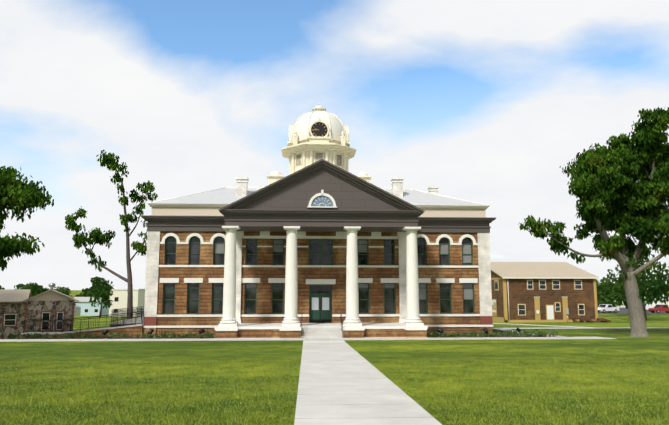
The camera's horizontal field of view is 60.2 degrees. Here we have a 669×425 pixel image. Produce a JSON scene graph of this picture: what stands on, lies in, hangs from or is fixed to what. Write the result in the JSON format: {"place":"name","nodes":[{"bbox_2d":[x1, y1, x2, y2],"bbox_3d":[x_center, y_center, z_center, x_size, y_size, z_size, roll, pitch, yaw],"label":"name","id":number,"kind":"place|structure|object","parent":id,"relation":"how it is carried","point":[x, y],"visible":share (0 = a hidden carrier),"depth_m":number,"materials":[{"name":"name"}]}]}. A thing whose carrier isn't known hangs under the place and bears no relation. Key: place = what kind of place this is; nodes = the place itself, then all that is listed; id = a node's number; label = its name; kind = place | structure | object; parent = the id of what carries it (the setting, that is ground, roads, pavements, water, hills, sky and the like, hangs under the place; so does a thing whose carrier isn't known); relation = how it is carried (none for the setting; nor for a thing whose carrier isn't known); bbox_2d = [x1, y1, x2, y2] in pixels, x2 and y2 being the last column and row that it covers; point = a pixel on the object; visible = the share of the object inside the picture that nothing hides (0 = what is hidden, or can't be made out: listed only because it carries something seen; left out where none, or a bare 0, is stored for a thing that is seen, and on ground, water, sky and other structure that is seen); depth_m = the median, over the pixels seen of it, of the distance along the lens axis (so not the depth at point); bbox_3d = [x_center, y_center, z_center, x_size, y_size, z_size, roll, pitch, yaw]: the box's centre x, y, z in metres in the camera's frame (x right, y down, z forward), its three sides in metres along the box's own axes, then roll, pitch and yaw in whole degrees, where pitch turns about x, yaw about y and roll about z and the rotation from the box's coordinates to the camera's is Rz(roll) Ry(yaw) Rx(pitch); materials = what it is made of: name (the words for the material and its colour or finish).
{"place":"outdoors","nodes":[
{"label":"outdoors","id":0,"kind":"place"},
{"bbox_2d":[0,290,668,424],"bbox_3d":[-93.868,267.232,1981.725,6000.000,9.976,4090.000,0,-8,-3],"label":"ground","id":1,"kind":"structure","parent":0,"point":[652,346],"depth_m":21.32,"materials":[{"name":"green plant"}]},
{"bbox_2d":[0,166,53,270],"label":"tree","id":2,"kind":"object","parent":1,"relation":"on","point":[17,196],"visible":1,"depth_m":40.05,"materials":[{"name":"green plant"}]},
{"bbox_2d":[0,283,78,338],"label":"stone house","id":3,"kind":"structure","parent":1,"relation":"on","point":[18,307],"depth_m":47.16,"materials":[{"name":"beige stone"}]},
{"bbox_2d":[21,306,143,338],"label":"terrace ramp","id":4,"kind":"structure","parent":1,"relation":"on","point":[133,327],"depth_m":45.12,"materials":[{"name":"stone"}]},
{"bbox_2d":[74,297,108,315],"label":"house","id":5,"kind":"structure","parent":1,"relation":"on","point":[83,307],"depth_m":193.67,"materials":[{"name":"white"}]},
{"bbox_2d":[65,150,157,318],"bbox_3d":[-22.401,2.807,58.275,10.112,18.447,4.192,0,-8,-3],"label":"pecan tree","id":6,"kind":"object","parent":1,"relation":"on","point":[96,236],"visible":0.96,"depth_m":58.09,"materials":[{"name":"green plant"}]},
{"bbox_2d":[109,289,144,316],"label":"cream building","id":7,"kind":"structure","parent":1,"relation":"on","point":[119,298],"depth_m":165.41,"materials":[{"name":"beige paint"}]},
{"bbox_2d":[7,329,558,338],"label":"shrubs","id":8,"kind":"object","parent":1,"relation":"on","point":[514,333],"visible":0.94,"depth_m":43.37,"materials":[{"name":"green plant"}]},
{"bbox_2d":[75,333,550,338],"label":"planting beds","id":9,"kind":"object","parent":1,"relation":"on","point":[264,338],"visible":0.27,"depth_m":41.26,"materials":[{"name":"green"}]},
{"bbox_2d":[156,231,479,337],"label":"brick wall","id":10,"kind":"structure","parent":1,"relation":"on","point":[338,274],"depth_m":46.54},
{"bbox_2d":[163,236,474,322],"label":"windows","id":11,"kind":"structure","parent":10,"relation":"in","point":[320,251],"depth_m":46.85,"materials":[{"name":"black glass"}]},
{"bbox_2d":[267,105,371,184],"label":"clock tower dome","id":12,"kind":"structure","parent":10,"relation":"attached to","point":[317,133],"depth_m":56.28,"materials":[{"name":"white paint"}]},
{"bbox_2d":[219,226,423,326],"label":"columns","id":13,"kind":"structure","parent":10,"relation":"attached to","point":[229,318],"depth_m":42.53,"materials":[{"name":"white paint"}]},
{"bbox_2d":[141,159,495,337],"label":"courthouse trim","id":14,"kind":"structure","parent":1,"relation":"on","point":[322,195],"depth_m":45.76,"materials":[{"name":"white paint"}]},
{"bbox_2d":[0,323,668,424],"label":"paths","id":15,"kind":"structure","parent":1,"relation":"on","point":[342,381],"depth_m":15.63,"materials":[{"name":"concrete"}]},
{"bbox_2d":[0,244,668,320],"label":"trees","id":16,"kind":"object","parent":1,"relation":"on","point":[607,289],"visible":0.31,"depth_m":118.39,"materials":[{"name":"green plant"}]},
{"bbox_2d":[490,262,598,321],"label":"brick building","id":17,"kind":"structure","parent":1,"relation":"on","point":[543,291],"depth_m":89.72,"materials":[{"name":"brown brick"}]},
{"bbox_2d":[572,318,610,321],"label":"rock pile","id":18,"kind":"object","parent":1,"relation":"on","point":[590,320],"visible":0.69,"depth_m":87.84,"materials":[{"name":"stone"}]},
{"bbox_2d":[519,107,668,336],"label":"pecan tree","id":19,"kind":"object","parent":1,"relation":"on","point":[624,179],"visible":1,"depth_m":47.56,"materials":[{"name":"green plant"}]},
{"bbox_2d":[611,294,668,307],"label":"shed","id":20,"kind":"structure","parent":1,"relation":"on","point":[653,304],"depth_m":200.14,"materials":[{"name":"white"}]},
{"bbox_2d":[0,0,668,289],"label":"sky","id":21,"kind":"structure","parent":0,"point":[479,101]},
{"bbox_2d":[598,308,668,319],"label":"parking ground","id":22,"kind":"structure","parent":0,"point":[622,314],"depth_m":120.32,"materials":[{"name":"grey asphalt"}]},
{"bbox_2d":[598,304,618,312],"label":"white pickup","id":23,"kind":"object","parent":22,"relation":"on","point":[603,308],"visible":0.81,"depth_m":131.49,"materials":[{"name":"white metal"}]},
{"bbox_2d":[648,304,668,312],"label":"car","id":24,"kind":"object","parent":22,"relation":"on","point":[659,308],"visible":1,"depth_m":129.88,"materials":[{"name":"red metal"}]}
]}

